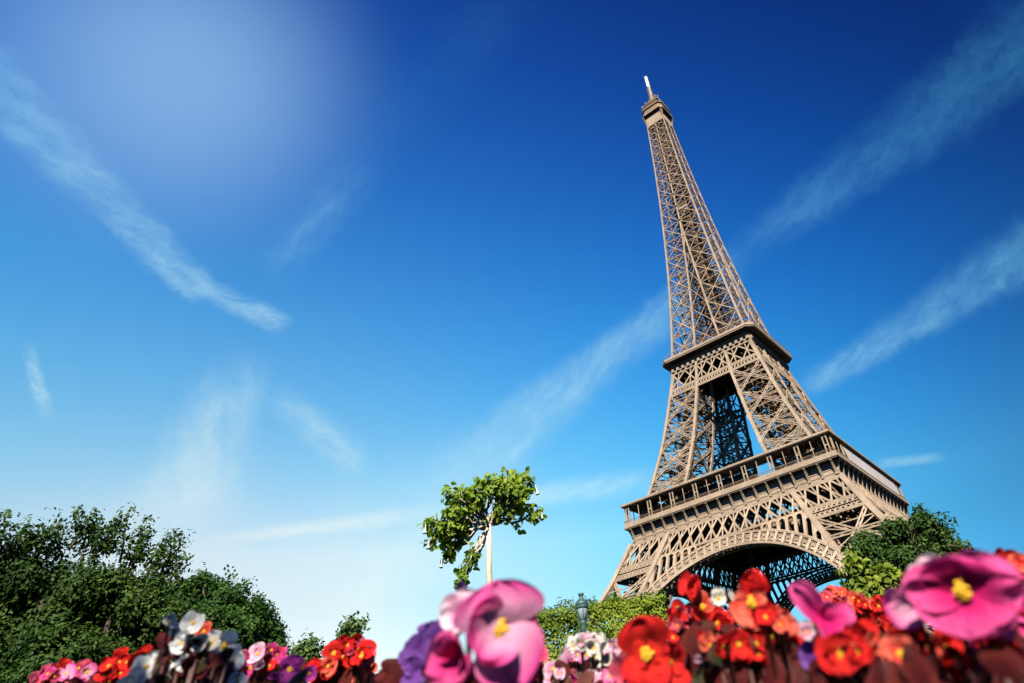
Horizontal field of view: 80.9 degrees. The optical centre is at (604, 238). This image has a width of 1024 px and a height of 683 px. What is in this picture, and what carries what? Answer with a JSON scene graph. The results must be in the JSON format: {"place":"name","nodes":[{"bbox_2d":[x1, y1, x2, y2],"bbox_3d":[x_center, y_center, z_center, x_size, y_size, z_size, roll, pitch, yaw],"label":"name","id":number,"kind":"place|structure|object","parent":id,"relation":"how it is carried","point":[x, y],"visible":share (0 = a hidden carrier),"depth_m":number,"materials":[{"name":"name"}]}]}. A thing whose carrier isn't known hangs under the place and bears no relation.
{"place":"outdoors","nodes":[
{"label":"outdoors","id":0,"kind":"place"},
{"bbox_2d":[0,0,1023,682],"label":"sky","id":1,"kind":"structure","parent":0,"point":[278,278],"materials":[{"name":"blue"}]},
{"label":"soil","id":2,"kind":"structure","parent":0,"visible":0},
{"bbox_2d":[28,658,97,682],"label":"begonia plant","id":3,"kind":"object","parent":2,"relation":"on","point":[63,670],"visible":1,"depth_m":0.71,"materials":[{"name":"pink plant"}]},
{"bbox_2d":[85,644,152,682],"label":"begonia plant","id":4,"kind":"object","parent":2,"relation":"on","point":[116,666],"visible":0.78,"depth_m":0.65,"materials":[{"name":"red plant"}]},
{"bbox_2d":[117,611,248,682],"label":"begonia plant","id":5,"kind":"object","parent":2,"relation":"on","point":[212,656],"visible":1,"depth_m":0.48,"materials":[{"name":"white plant"}]},
{"bbox_2d":[194,621,214,635],"bbox_3d":[-0.375,0.564,0.467,0.041,0.435,0.121,17,-48,-26],"label":"begonia plant","id":6,"kind":"object","parent":2,"relation":"on","point":[206,628],"visible":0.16,"depth_m":0.58,"materials":[{"name":"red plant"}]},
{"bbox_2d":[241,642,286,682],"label":"begonia plant","id":7,"kind":"object","parent":2,"relation":"on","point":[261,663],"visible":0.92,"depth_m":0.67,"materials":[{"name":"pink plant"}]},
{"bbox_2d":[263,654,316,682],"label":"begonia plant","id":8,"kind":"object","parent":2,"relation":"on","point":[292,669],"visible":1,"depth_m":0.56,"materials":[{"name":"purple plant"}]},
{"bbox_2d":[305,634,378,682],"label":"begonia plant","id":9,"kind":"object","parent":2,"relation":"on","point":[346,659],"visible":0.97,"depth_m":0.70,"materials":[{"name":"red plant"}]},
{"bbox_2d":[376,658,404,682],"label":"begonia plant","id":10,"kind":"object","parent":2,"relation":"on","point":[386,664],"visible":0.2,"depth_m":0.47,"materials":[{"name":"brown plant"}]},
{"bbox_2d":[383,580,465,682],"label":"begonia plant","id":11,"kind":"object","parent":2,"relation":"on","point":[411,656],"visible":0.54,"depth_m":0.35,"materials":[{"name":"purple plant"}]},
{"bbox_2d":[424,579,544,682],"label":"begonia plant","id":12,"kind":"object","parent":2,"relation":"on","point":[496,620],"visible":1,"depth_m":0.27,"materials":[{"name":"pink plant"}]},
{"bbox_2d":[533,646,548,682],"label":"begonia plant","id":13,"kind":"object","parent":2,"relation":"on","point":[539,676],"visible":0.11,"depth_m":0.70,"materials":[{"name":"pink plant"}]},
{"bbox_2d":[543,631,621,682],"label":"begonia plant","id":14,"kind":"object","parent":2,"relation":"on","point":[586,657],"visible":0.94,"depth_m":0.56,"materials":[{"name":"white plant"}]},
{"bbox_2d":[608,615,690,682],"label":"begonia plant","id":15,"kind":"object","parent":2,"relation":"on","point":[648,654],"visible":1,"depth_m":0.33,"materials":[{"name":"red plant"}]},
{"bbox_2d":[666,571,742,643],"bbox_3d":[0.109,0.463,0.418,0.077,0.404,0.121,-8,-41,-1],"label":"begonia plant","id":16,"kind":"object","parent":2,"relation":"on","point":[683,617],"visible":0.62,"depth_m":0.52,"materials":[{"name":"red plant"}]},
{"bbox_2d":[679,619,742,682],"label":"begonia plant","id":17,"kind":"object","parent":2,"relation":"on","point":[696,665],"visible":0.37,"depth_m":0.36,"materials":[{"name":"brown plant"}]},
{"bbox_2d":[698,569,814,682],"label":"begonia plant","id":18,"kind":"object","parent":2,"relation":"on","point":[764,643],"visible":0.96,"depth_m":0.33,"materials":[{"name":"red plant"}]},
{"bbox_2d":[787,581,855,682],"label":"begonia plant","id":19,"kind":"object","parent":2,"relation":"on","point":[827,617],"visible":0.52,"depth_m":0.29,"materials":[{"name":"pink plant"}]},
{"bbox_2d":[810,585,890,635],"bbox_3d":[0.335,0.625,0.658,0.132,0.431,0.166,-15,-42,7],"label":"begonia plant","id":20,"kind":"object","parent":2,"relation":"on","point":[870,608],"visible":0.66,"depth_m":0.72,"materials":[{"name":"red plant"}]},
{"bbox_2d":[808,618,1023,682],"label":"begonia plant","id":21,"kind":"object","parent":2,"relation":"on","point":[848,653],"visible":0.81,"depth_m":0.25,"materials":[{"name":"red plant"}]},
{"bbox_2d":[865,549,1023,682],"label":"begonia plant","id":22,"kind":"object","parent":2,"relation":"on","point":[965,596],"visible":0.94,"depth_m":0.23,"materials":[{"name":"pink plant"}]},
{"bbox_2d":[993,547,1023,636],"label":"begonia plant","id":23,"kind":"object","parent":2,"relation":"on","point":[1015,558],"visible":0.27,"depth_m":0.34,"materials":[{"name":"red plant"}]},
{"label":"lawn","id":24,"kind":"structure","parent":0,"visible":0},
{"bbox_2d":[0,502,195,682],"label":"spreading tree","id":25,"kind":"object","parent":24,"relation":"on","point":[94,613],"visible":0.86,"depth_m":7.39,"materials":[{"name":"green plant"}]},
{"bbox_2d":[166,561,302,655],"bbox_3d":[-7.088,8.034,10.331,2.171,4.243,2.716,-31,-46,23],"label":"rounded tree","id":26,"kind":"object","parent":24,"relation":"on","point":[222,605],"visible":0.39,"depth_m":10.98,"materials":[{"name":"green plant"}]},
{"bbox_2d":[286,628,325,682],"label":"young tree","id":27,"kind":"object","parent":24,"relation":"on","point":[307,650],"visible":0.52,"depth_m":25.61,"materials":[{"name":"green plant"}]},
{"bbox_2d":[335,610,370,638],"bbox_3d":[-11.127,19.704,24.786,1.529,7.038,1.436,-31,-46,23],"label":"slender tree","id":28,"kind":"object","parent":24,"relation":"on","point":[350,628],"visible":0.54,"depth_m":26.54,"materials":[{"name":"green plant"}]},
{"bbox_2d":[575,593,588,632],"bbox_3d":[-0.333,8.710,11.601,0.400,3.105,0.400,-31,-46,23],"label":"street lamp","id":29,"kind":"object","parent":24,"relation":"on","point":[581,605],"visible":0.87,"depth_m":12.34,"materials":[{"name":"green metal"}]},
{"bbox_2d":[537,587,668,664],"bbox_3d":[0.053,10.415,13.860,3.813,3.742,1.932,-5,-42,-5],"label":"clipped hedge","id":30,"kind":"object","parent":24,"relation":"on","point":[554,623],"visible":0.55,"depth_m":14.20,"materials":[{"name":"green plant"}]},
{"bbox_2d":[834,547,907,598],"bbox_3d":[2.206,3.179,4.524,0.652,1.536,0.473,-31,-46,23],"label":"shrub","id":31,"kind":"object","parent":24,"relation":"on","point":[860,579],"visible":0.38,"depth_m":4.82,"materials":[{"name":"green plant"}]},
{"bbox_2d":[842,503,973,586],"bbox_3d":[18.920,21.458,34.611,7.596,10.606,4.314,-31,-46,23],"label":"leafy tree","id":32,"kind":"object","parent":24,"relation":"on","point":[921,533],"visible":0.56,"depth_m":36.09,"materials":[{"name":"green plant"}]},
{"label":"gravel path","id":33,"kind":"structure","parent":0,"visible":0},
{"bbox_2d":[416,466,546,589],"bbox_3d":[-0.981,3.174,4.729,1.124,2.564,0.584,-10,-41,1],"label":"standard tree","id":34,"kind":"object","parent":33,"relation":"on","point":[457,526],"visible":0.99,"depth_m":5.27,"materials":[{"name":"green plant"}]},
{"label":"esplanade","id":35,"kind":"structure","parent":0,"visible":0},
{"bbox_2d":[588,76,934,638],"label":"iron tower","id":36,"kind":"structure","parent":35,"relation":"on","point":[836,490],"depth_m":203.12,"materials":[{"name":"metal"}]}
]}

